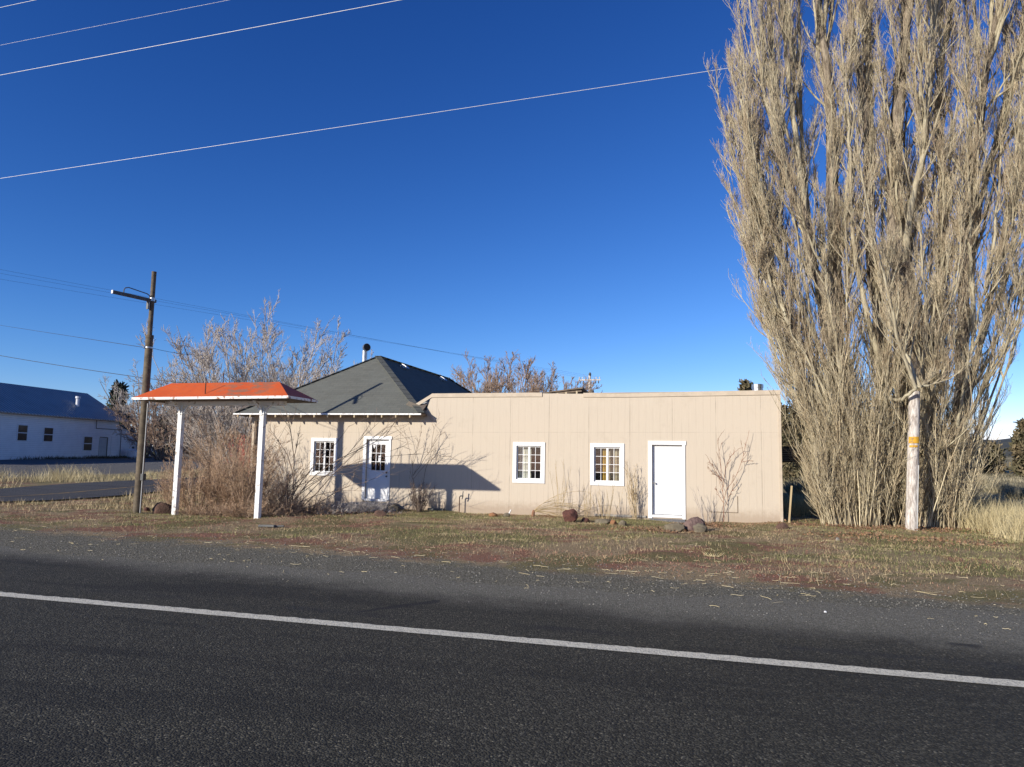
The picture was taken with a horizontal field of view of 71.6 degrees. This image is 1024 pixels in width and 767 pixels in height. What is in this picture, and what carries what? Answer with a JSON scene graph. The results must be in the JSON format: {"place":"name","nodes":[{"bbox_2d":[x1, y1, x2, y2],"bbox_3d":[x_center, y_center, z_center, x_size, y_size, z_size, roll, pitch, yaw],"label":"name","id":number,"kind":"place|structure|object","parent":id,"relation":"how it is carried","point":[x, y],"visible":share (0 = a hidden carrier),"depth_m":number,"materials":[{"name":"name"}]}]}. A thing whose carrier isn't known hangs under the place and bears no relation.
{"place":"outdoors","nodes":[
{"label":"outdoors","id":0,"kind":"place"},
{"bbox_2d":[0,463,109,484],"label":"roadside grass","id":1,"kind":"structure","parent":0,"point":[62,475],"depth_m":36.20,"materials":[{"name":"plant"}]},
{"bbox_2d":[0,468,205,488],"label":"roadside grass","id":2,"kind":"structure","parent":0,"point":[93,477],"depth_m":36.88,"materials":[{"name":"plant"}]},
{"bbox_2d":[0,496,216,511],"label":"roadside grass","id":3,"kind":"structure","parent":0,"point":[58,504],"depth_m":21.96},
{"bbox_2d":[0,477,227,500],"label":"side road","id":4,"kind":"structure","parent":0,"point":[32,493],"depth_m":29.30,"materials":[{"name":"asphalt"}]},
{"bbox_2d":[2,484,166,496],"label":"line","id":5,"kind":"object","parent":4,"relation":"on","point":[79,491],"visible":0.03,"depth_m":28.79,"materials":[{"name":"yellow paint"}]},
{"bbox_2d":[3,0,226,44],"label":"power line","id":6,"kind":"object","parent":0,"point":[115,22],"visible":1,"depth_m":21.13,"materials":[{"name":"metal"}]},
{"bbox_2d":[2,0,398,74],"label":"power line","id":7,"kind":"object","parent":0,"point":[205,36],"visible":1,"depth_m":21.43,"materials":[{"name":"metal"}]},
{"bbox_2d":[0,24,1017,178],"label":"power line","id":8,"kind":"object","parent":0,"point":[414,115],"visible":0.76,"depth_m":24.89,"materials":[{"name":"metal"}]},
{"bbox_2d":[0,546,1023,766],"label":"road","id":9,"kind":"structure","parent":0,"point":[87,685],"depth_m":5.18,"materials":[{"name":"asphalt"}]},
{"bbox_2d":[0,592,1023,686],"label":"edge line","id":10,"kind":"object","parent":9,"relation":"on","point":[949,677],"visible":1,"depth_m":6.16,"materials":[{"name":"white paint"}]},
{"bbox_2d":[0,456,1023,614],"bbox_3d":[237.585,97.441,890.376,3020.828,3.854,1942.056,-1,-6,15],"label":"ground","id":11,"kind":"structure","parent":0,"point":[126,466],"depth_m":12.28,"materials":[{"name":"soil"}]},
{"bbox_2d":[0,383,137,459],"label":"white building","id":12,"kind":"structure","parent":11,"relation":"on","point":[40,422],"depth_m":64.40,"materials":[{"name":"paint"}]},
{"bbox_2d":[16,424,27,441],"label":"window","id":13,"kind":"structure","parent":12,"relation":"in","point":[22,429],"depth_m":59.92,"materials":[{"name":"glass"}]},
{"bbox_2d":[42,427,53,441],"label":"window","id":14,"kind":"structure","parent":12,"relation":"in","point":[48,432],"depth_m":62.64,"materials":[{"name":"glass"}]},
{"bbox_2d":[82,436,92,450],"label":"window","id":15,"kind":"structure","parent":12,"relation":"in","point":[87,440],"depth_m":67.22,"materials":[{"name":"glass"}]},
{"bbox_2d":[98,437,107,456],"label":"door","id":16,"kind":"structure","parent":12,"relation":"in","point":[103,441],"depth_m":69.32,"materials":[{"name":"grey paint"}]},
{"bbox_2d":[10,454,151,459],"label":"wall weeds","id":17,"kind":"object","parent":11,"relation":"on","point":[101,457],"depth_m":66.73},
{"bbox_2d":[106,379,133,428],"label":"spruce tree","id":18,"kind":"object","parent":11,"relation":"on","point":[122,386],"visible":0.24,"depth_m":97.85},
{"bbox_2d":[127,447,136,457],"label":"gas tank","id":19,"kind":"object","parent":11,"relation":"on","point":[131,454],"visible":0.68,"depth_m":71.81,"materials":[{"name":"metal"}]},
{"bbox_2d":[111,271,156,512],"bbox_3d":[-10.229,0.228,18.978,0.312,6.825,1.227,-2,-7,28],"label":"utility pole","id":20,"kind":"object","parent":11,"relation":"on","point":[140,476],"visible":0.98,"depth_m":19.31,"materials":[{"name":"weathered wood"},{"name":"dark metal"},{"name":"galvanised metal"}]},
{"bbox_2d":[1,325,138,346],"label":"power line","id":21,"kind":"object","parent":20,"relation":"attached to","point":[73,336],"visible":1,"depth_m":25.23,"materials":[{"name":"metal"}]},
{"bbox_2d":[98,359,176,456],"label":"bare tree","id":22,"kind":"object","parent":11,"relation":"on","point":[124,408],"visible":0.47,"depth_m":74.65,"materials":[{"name":"plant"}]},
{"bbox_2d":[103,375,196,460],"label":"bare tree","id":23,"kind":"object","parent":11,"relation":"on","point":[157,447],"visible":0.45,"depth_m":68.11,"materials":[{"name":"plant"}]},
{"bbox_2d":[152,502,171,513],"bbox_3d":[-9.544,3.472,19.435,0.575,0.454,0.384,2,-6,-8],"label":"rock","id":24,"kind":"object","parent":11,"relation":"on","point":[160,508],"visible":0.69,"depth_m":19.32,"materials":[{"name":"stone"}]},
{"bbox_2d":[147,407,194,455],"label":"juniper tree","id":25,"kind":"object","parent":11,"relation":"on","point":[166,433],"visible":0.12,"depth_m":84.03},
{"bbox_2d":[149,458,207,507],"bbox_3d":[-10.818,3.179,22.720,2.360,1.656,2.160,-1,-6,15],"label":"brush","id":26,"kind":"object","parent":11,"relation":"on","point":[166,493],"visible":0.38,"depth_m":22.79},
{"bbox_2d":[119,484,247,501],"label":"field grass","id":27,"kind":"structure","parent":11,"relation":"on","point":[153,496],"depth_m":26.77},
{"bbox_2d":[164,406,221,458],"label":"bare tree","id":28,"kind":"object","parent":11,"relation":"on","point":[185,444],"visible":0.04,"depth_m":76.89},
{"bbox_2d":[170,500,224,515],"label":"tangled weeds","id":29,"kind":"object","parent":11,"relation":"on","point":[184,509],"visible":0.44,"depth_m":18.84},
{"bbox_2d":[155,442,241,513],"bbox_3d":[-8.541,2.616,19.386,2.227,1.968,2.130,-4,-8,41],"label":"brush","id":30,"kind":"object","parent":11,"relation":"on","point":[188,492],"visible":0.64,"depth_m":19.10,"materials":[{"name":"plant"}]},
{"bbox_2d":[184,406,232,460],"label":"bare tree","id":31,"kind":"object","parent":11,"relation":"on","point":[199,436],"visible":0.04,"depth_m":50.22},
{"bbox_2d":[175,497,247,516],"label":"tangled weeds","id":32,"kind":"object","parent":11,"relation":"on","point":[203,512],"visible":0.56,"depth_m":18.53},
{"bbox_2d":[131,373,317,518],"bbox_3d":[-7.571,1.629,18.551,4.670,3.852,1.380,-1,-6,15],"label":"pump canopy","id":33,"kind":"object","parent":11,"relation":"on","point":[262,397],"visible":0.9,"depth_m":18.34,"materials":[{"name":"orange metal"}]},
{"bbox_2d":[124,290,333,483],"bbox_3d":[-12.007,0.262,31.377,8.498,8.969,7.825,2,-6,-7],"label":"bare tree","id":34,"kind":"object","parent":11,"relation":"on","point":[205,359],"visible":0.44,"depth_m":29.77,"materials":[{"name":"plant"}]},
{"bbox_2d":[174,426,283,511],"bbox_3d":[-7.583,2.420,19.926,3.513,2.568,2.883,-1,-6,15],"label":"brush","id":35,"kind":"object","parent":11,"relation":"on","point":[201,468],"visible":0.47,"depth_m":19.34,"materials":[{"name":"plant"}]},
{"bbox_2d":[215,417,249,471],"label":"bare tree","id":36,"kind":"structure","parent":11,"relation":"on","point":[243,454],"depth_m":43.85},
{"bbox_2d":[174,407,293,505],"bbox_3d":[-8.529,2.374,22.084,3.452,3.225,4.041,6,-8,-39],"label":"brush","id":37,"kind":"object","parent":11,"relation":"on","point":[234,454],"visible":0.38,"depth_m":22.07,"materials":[{"name":"plant"}]},
{"bbox_2d":[195,435,290,511],"bbox_3d":[-7.228,2.533,19.279,2.237,2.234,2.892,-1,-6,15],"label":"brush","id":38,"kind":"object","parent":11,"relation":"on","point":[240,483],"visible":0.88,"depth_m":18.75,"materials":[{"name":"plant"}]},
{"bbox_2d":[217,497,269,517],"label":"tangled weeds","id":39,"kind":"object","parent":11,"relation":"on","point":[249,512],"visible":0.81,"depth_m":18.32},
{"bbox_2d":[236,501,299,516],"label":"tangled weeds","id":40,"kind":"object","parent":11,"relation":"on","point":[278,512],"visible":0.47,"depth_m":18.82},
{"bbox_2d":[258,525,283,526],"bbox_3d":[-5.337,3.156,15.730,0.582,0.060,0.123,0,-6,7],"label":"wood scrap","id":41,"kind":"object","parent":11,"relation":"on","point":[271,525],"visible":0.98,"depth_m":15.71,"materials":[{"name":"wood"}]},
{"bbox_2d":[242,458,309,508],"bbox_3d":[-7.175,3.015,21.178,2.451,1.738,1.626,-1,-6,15],"label":"brush","id":42,"kind":"object","parent":11,"relation":"on","point":[282,493],"visible":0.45,"depth_m":20.98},
{"bbox_2d":[248,490,311,515],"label":"tangled weeds","id":43,"kind":"object","parent":11,"relation":"on","point":[288,505],"visible":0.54,"depth_m":19.69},
{"bbox_2d":[266,391,302,509],"bbox_3d":[-6.556,1.811,20.554,1.427,3.986,0.755,-4,-8,42],"label":"sapling","id":44,"kind":"object","parent":11,"relation":"on","point":[288,417],"visible":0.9,"depth_m":20.52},
{"bbox_2d":[203,314,373,444],"bbox_3d":[-9.747,0.808,32.560,7.765,8.094,7.144,5,-7,-33],"label":"bare tree","id":45,"kind":"object","parent":11,"relation":"on","point":[331,368],"visible":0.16,"depth_m":31.28,"materials":[{"name":"plant"}]},
{"bbox_2d":[286,494,339,515],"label":"tangled weeds","id":46,"kind":"object","parent":11,"relation":"on","point":[316,506],"visible":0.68,"depth_m":20.09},
{"bbox_2d":[316,496,371,514],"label":"tangled weeds","id":47,"kind":"object","parent":11,"relation":"on","point":[339,505],"visible":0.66,"depth_m":20.14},
{"bbox_2d":[277,410,434,510],"bbox_3d":[-4.745,2.286,20.432,5.292,3.240,1.306,-1,-6,15],"label":"leaning shrub","id":48,"kind":"object","parent":11,"relation":"on","point":[330,472],"visible":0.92,"depth_m":20.51,"materials":[{"name":"plant"}]},
{"bbox_2d":[341,502,396,510],"bbox_3d":[-4.417,3.917,21.975,1.450,0.430,0.915,-1,-6,15],"label":"door step","id":49,"kind":"object","parent":11,"relation":"on","point":[381,505],"depth_m":21.71,"materials":[{"name":"concrete"}]},
{"bbox_2d":[343,498,400,513],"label":"tangled weeds","id":50,"kind":"object","parent":11,"relation":"on","point":[369,507],"visible":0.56,"depth_m":20.46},
{"bbox_2d":[374,510,386,516],"bbox_3d":[-3.628,3.577,19.479,0.456,0.202,0.267,-3,-7,36],"label":"rock","id":51,"kind":"object","parent":11,"relation":"on","point":[379,513],"visible":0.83,"depth_m":19.38,"materials":[{"name":"stone"}]},
{"bbox_2d":[388,504,400,511],"bbox_3d":[-3.575,3.811,21.525,0.377,0.330,0.406,3,-6,-21],"label":"rock","id":52,"kind":"object","parent":11,"relation":"on","point":[397,508],"visible":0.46,"depth_m":21.38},
{"bbox_2d":[407,480,435,511],"bbox_3d":[-2.769,3.357,21.533,0.851,1.137,0.954,-1,-6,15],"label":"shrub","id":53,"kind":"object","parent":11,"relation":"on","point":[419,502],"visible":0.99,"depth_m":21.45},
{"bbox_2d":[395,409,453,509],"bbox_3d":[-2.686,2.357,21.970,2.322,3.111,0.837,-1,-6,22],"label":"sapling","id":54,"kind":"object","parent":11,"relation":"on","point":[426,455],"visible":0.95,"depth_m":21.96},
{"bbox_2d":[23,528,984,597],"bbox_3d":[-0.468,2.731,11.036,22.830,0.031,0.953,-1,-6,20],"label":"straw","id":55,"kind":"object","parent":11,"relation":"on","point":[569,568],"visible":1,"depth_m":10.22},
{"bbox_2d":[233,343,782,522],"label":"roadside building","id":56,"kind":"structure","parent":11,"relation":"on","point":[665,442],"depth_m":21.39,"materials":[{"name":"paint"}]},
{"bbox_2d":[0,355,179,382],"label":"power line","id":57,"kind":"object","parent":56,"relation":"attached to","point":[87,369],"visible":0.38,"depth_m":31.30,"materials":[{"name":"metal"}]},
{"bbox_2d":[310,438,337,475],"bbox_3d":[-6.117,2.386,23.151,0.960,1.220,0.103,-1,-6,15],"label":"window","id":58,"kind":"structure","parent":56,"relation":"in","point":[332,440],"depth_m":23.16,"materials":[{"name":"white paint"}]},
{"bbox_2d":[361,436,391,501],"bbox_3d":[-4.284,2.712,22.637,0.980,2.050,0.160,-1,-6,15],"label":"door","id":59,"kind":"structure","parent":56,"relation":"in","point":[378,488],"depth_m":22.63,"materials":[{"name":"white paint"}]},
{"bbox_2d":[518,447,530,477],"bbox_3d":[0.367,2.389,21.536,0.440,1.150,0.025,-1,-6,15],"label":"curtain","id":60,"kind":"object","parent":56,"relation":"hanging from","point":[522,467],"visible":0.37,"depth_m":21.54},
{"bbox_2d":[512,442,544,483],"bbox_3d":[0.511,2.374,21.322,0.990,1.220,0.103,-1,-6,15],"label":"window","id":61,"kind":"structure","parent":56,"relation":"in","point":[515,479],"depth_m":21.30,"materials":[{"name":"white paint"}]},
{"bbox_2d":[603,448,605,479],"bbox_3d":[2.742,2.362,20.872,0.150,1.150,0.018,-1,-6,15],"label":"curtain","id":62,"kind":"object","parent":56,"relation":"hanging from","point":[604,462],"visible":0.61,"depth_m":20.88,"materials":[{"name":"fabric"}]},
{"bbox_2d":[590,443,623,485],"bbox_3d":[2.776,2.359,20.698,0.990,1.220,0.103,-1,-6,15],"label":"window","id":63,"kind":"structure","parent":56,"relation":"in","point":[593,446],"depth_m":20.70,"materials":[{"name":"white paint"}]},
{"bbox_2d":[609,448,618,480],"bbox_3d":[3.041,2.361,20.811,0.420,1.150,0.035,-1,-6,15],"label":"curtain","id":64,"kind":"object","parent":56,"relation":"hanging from","point":[613,468],"visible":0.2,"depth_m":20.82,"materials":[{"name":"brown fabric"}]},
{"bbox_2d":[648,441,685,519],"bbox_3d":[4.420,2.737,20.230,1.060,2.190,0.160,-1,-6,15],"label":"door","id":65,"kind":"structure","parent":56,"relation":"in","point":[666,459],"depth_m":20.24,"materials":[{"name":"white paint"}]},
{"bbox_2d":[0,500,1019,594],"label":"red weeds","id":66,"kind":"object","parent":11,"relation":"on","point":[512,547],"visible":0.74,"depth_m":13.86,"materials":[{"name":"plant"}]},
{"bbox_2d":[2,526,1017,629],"bbox_3d":[-2.156,2.704,11.056,21.853,0.056,4.661,-1,-6,15],"label":"straw","id":67,"kind":"object","parent":11,"relation":"on","point":[563,564],"visible":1,"depth_m":10.24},
{"bbox_2d":[0,499,1023,589],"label":"brown weeds","id":68,"kind":"object","parent":11,"relation":"on","point":[607,540],"visible":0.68,"depth_m":14.93,"materials":[{"name":"plant"}]},
{"bbox_2d":[0,524,1023,641],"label":"gravel stones","id":69,"kind":"object","parent":11,"relation":"on","point":[499,572],"visible":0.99,"depth_m":10.03,"materials":[{"name":"gravel"}]},
{"bbox_2d":[450,351,602,392],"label":"bare tree","id":70,"kind":"object","parent":11,"relation":"on","point":[535,386],"visible":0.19,"depth_m":46.78,"materials":[{"name":"plant"}]},
{"bbox_2d":[548,460,570,516],"bbox_3d":[1.417,3.040,20.400,0.655,1.725,0.442,-2,-7,27],"label":"bare shrub","id":71,"kind":"object","parent":11,"relation":"on","point":[557,490],"visible":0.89,"depth_m":20.41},
{"bbox_2d":[531,488,591,517],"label":"arching stems","id":72,"kind":"object","parent":11,"relation":"on","point":[543,508],"visible":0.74,"depth_m":20.05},
{"bbox_2d":[562,509,577,521],"bbox_3d":[1.536,3.536,18.832,0.426,0.424,0.296,0,-6,5],"label":"rock","id":73,"kind":"object","parent":11,"relation":"on","point":[570,515],"visible":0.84,"depth_m":18.73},
{"bbox_2d":[583,484,592,517],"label":"bare shrub","id":74,"kind":"object","parent":11,"relation":"on","point":[590,501],"visible":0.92,"depth_m":20.21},
{"bbox_2d":[578,372,600,392],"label":"utility pole","id":75,"kind":"object","parent":11,"relation":"on","point":[590,379],"visible":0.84,"depth_m":76.79,"materials":[{"name":"wood"}]},
{"bbox_2d":[0,269,574,376],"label":"power line","id":76,"kind":"object","parent":75,"relation":"attached to","point":[252,316],"visible":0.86,"depth_m":53.98,"materials":[{"name":"metal"}]},
{"bbox_2d":[1,273,579,375],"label":"power line","id":77,"kind":"object","parent":75,"relation":"attached to","point":[273,321],"visible":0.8,"depth_m":56.26,"materials":[{"name":"metal"}]},
{"bbox_2d":[2,279,595,376],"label":"power line","id":78,"kind":"object","parent":75,"relation":"attached to","point":[259,321],"visible":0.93,"depth_m":56.34,"materials":[{"name":"metal"}]},
{"bbox_2d":[595,519,610,523],"bbox_3d":[2.414,3.644,18.671,0.532,0.192,0.334,-2,-7,29],"label":"rock","id":79,"kind":"object","parent":11,"relation":"on","point":[604,521],"visible":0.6,"depth_m":18.57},
{"bbox_2d":[187,510,1020,547],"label":"fallen leaves","id":80,"kind":"object","parent":11,"relation":"on","point":[865,533],"visible":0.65,"depth_m":16.65,"materials":[{"name":"plant"}]},
{"bbox_2d":[590,483,623,518],"bbox_3d":[2.606,3.307,19.859,0.834,1.133,0.626,3,-6,-21],"label":"bare shrub","id":81,"kind":"object","parent":11,"relation":"on","point":[606,513],"visible":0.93,"depth_m":19.84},
{"bbox_2d":[624,462,643,518],"bbox_3d":[3.418,3.016,20.145,0.661,1.757,0.713,-1,-6,15],"label":"bare shrub","id":82,"kind":"object","parent":11,"relation":"on","point":[633,498],"visible":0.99,"depth_m":20.09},
{"bbox_2d":[650,518,685,522],"bbox_3d":[4.336,3.906,19.838,1.000,0.220,0.390,-1,-6,15],"label":"door step","id":83,"kind":"object","parent":11,"relation":"on","point":[675,520],"depth_m":19.69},
{"bbox_2d":[664,523,684,531],"bbox_3d":[3.863,3.444,16.873,0.534,0.283,0.288,-3,-7,33],"label":"rock","id":84,"kind":"object","parent":11,"relation":"on","point":[679,527],"visible":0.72,"depth_m":16.75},
{"bbox_2d":[683,517,705,530],"bbox_3d":[4.350,3.367,16.920,0.567,0.381,0.388,-13,-5,-7],"label":"rock","id":85,"kind":"object","parent":11,"relation":"on","point":[689,523],"visible":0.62,"depth_m":16.84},
{"bbox_2d":[693,523,706,531],"bbox_3d":[4.367,3.406,16.555,0.316,0.300,0.260,30,7,25],"label":"rock","id":86,"kind":"object","parent":11,"relation":"on","point":[699,527],"visible":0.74,"depth_m":16.48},
{"bbox_2d":[693,488,719,521],"bbox_3d":[5.273,3.336,19.457,0.836,1.056,0.453,1,-6,-1],"label":"bare shrub","id":87,"kind":"object","parent":11,"relation":"on","point":[701,509],"visible":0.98,"depth_m":19.39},
{"bbox_2d":[705,432,749,514],"bbox_3d":[6.018,2.621,19.655,1.290,2.685,0.449,-1,-6,15],"label":"bare shrub","id":88,"kind":"object","parent":11,"relation":"on","point":[724,475],"visible":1,"depth_m":19.60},
{"bbox_2d":[737,379,752,390],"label":"juniper tree","id":89,"kind":"object","parent":11,"relation":"on","point":[745,384],"visible":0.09,"depth_m":55.17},
{"bbox_2d":[776,523,788,528],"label":"rock","id":90,"kind":"object","parent":11,"relation":"on","point":[783,526],"visible":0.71,"depth_m":17.58,"materials":[{"name":"stone"}]},
{"bbox_2d":[781,402,798,478],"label":"juniper tree","id":91,"kind":"object","parent":11,"relation":"on","point":[785,409],"visible":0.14,"depth_m":46.57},
{"bbox_2d":[788,486,792,522],"bbox_3d":[7.496,3.300,19.140,0.155,1.085,0.053,1,-6,4],"label":"stake","id":92,"kind":"object","parent":11,"relation":"on","point":[790,504],"visible":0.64,"depth_m":19.12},
{"bbox_2d":[782,446,801,461],"bbox_3d":[8.175,2.099,21.029,0.670,0.460,0.715,-1,-6,15],"label":"juniper tree","id":93,"kind":"object","parent":11,"relation":"on","point":[786,456],"visible":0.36,"depth_m":20.70,"materials":[{"name":"green plant"}]},
{"bbox_2d":[781,396,810,483],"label":"juniper tree","id":94,"kind":"object","parent":11,"relation":"on","point":[792,468],"visible":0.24,"depth_m":40.62,"materials":[{"name":"plant"}]},
{"bbox_2d":[782,476,810,494],"bbox_3d":[12.884,4.453,31.431,1.907,0.929,1.898,-1,-6,15],"label":"sagebrush","id":95,"kind":"object","parent":11,"relation":"on","point":[799,487],"visible":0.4,"depth_m":31.13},
{"bbox_2d":[572,541,1020,596],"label":"dry stalks","id":96,"kind":"object","parent":11,"relation":"on","point":[827,568],"visible":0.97,"depth_m":11.00,"materials":[{"name":"beige plant"}]},
{"bbox_2d":[703,0,952,526],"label":"poplar tree","id":97,"kind":"object","parent":11,"relation":"on","point":[836,473],"visible":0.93,"depth_m":19.61,"materials":[{"name":"beige plant"}]},
{"bbox_2d":[782,473,1023,508],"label":"tall grass","id":98,"kind":"structure","parent":11,"relation":"on","point":[1002,497],"depth_m":37.87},
{"bbox_2d":[819,0,995,527],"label":"poplar tree","id":99,"kind":"object","parent":11,"relation":"on","point":[902,312],"visible":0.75,"depth_m":19.18,"materials":[{"name":"beige plant"}]},
{"bbox_2d":[905,391,919,530],"bbox_3d":[9.945,1.999,17.633,0.462,3.639,0.287,-1,-6,15],"label":"utility pole","id":100,"kind":"object","parent":11,"relation":"on","point":[912,491],"visible":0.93,"depth_m":17.55,"materials":[{"name":"wood"}]},
{"bbox_2d":[945,427,994,474],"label":"juniper tree","id":101,"kind":"object","parent":11,"relation":"on","point":[988,473],"visible":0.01,"depth_m":53.55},
{"bbox_2d":[920,0,1023,529],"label":"poplar tree","id":102,"kind":"object","parent":11,"relation":"on","point":[964,491],"visible":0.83,"depth_m":18.68,"materials":[{"name":"beige plant"}]},
{"bbox_2d":[934,489,1023,541],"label":"tall grass","id":103,"kind":"structure","parent":11,"relation":"on","point":[1008,522],"depth_m":17.12,"materials":[{"name":"plant"}]},
{"bbox_2d":[971,474,992,485],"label":"sagebrush","id":104,"kind":"object","parent":11,"relation":"on","point":[987,480],"visible":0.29,"depth_m":39.58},
{"bbox_2d":[971,496,1007,507],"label":"sagebrush","id":105,"kind":"object","parent":11,"relation":"on","point":[985,500],"visible":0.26,"depth_m":25.78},
{"bbox_2d":[972,440,1009,472],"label":"juniper tree","id":106,"kind":"object","parent":11,"relation":"on","point":[994,458],"visible":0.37,"depth_m":56.81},
{"bbox_2d":[982,480,1016,492],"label":"sagebrush","id":107,"kind":"object","parent":11,"relation":"on","point":[999,487],"visible":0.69,"depth_m":34.34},
{"bbox_2d":[1000,485,1023,498],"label":"sagebrush","id":108,"kind":"object","parent":11,"relation":"on","point":[1009,492],"visible":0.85,"depth_m":30.84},
{"bbox_2d":[1006,418,1023,475],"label":"juniper tree","id":109,"kind":"object","parent":11,"relation":"on","point":[1016,447],"visible":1,"depth_m":51.70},
{"bbox_2d":[0,0,1023,439],"label":"sky","id":110,"kind":"structure","parent":0,"point":[585,231],"materials":[{"name":"blue"}]},
{"bbox_2d":[6,499,1021,586],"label":"dry grass","id":111,"kind":"structure","parent":0,"point":[612,527],"depth_m":15.27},
{"bbox_2d":[148,437,1012,456],"bbox_3d":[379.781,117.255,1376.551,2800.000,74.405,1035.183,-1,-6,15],"label":"hills","id":112,"kind":"structure","parent":0,"point":[1004,442],"depth_m":1159.05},
{"bbox_2d":[783,488,823,517],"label":"tall grass","id":113,"kind":"structure","parent":0,"point":[802,505],"depth_m":22.74,"materials":[{"name":"plant"}]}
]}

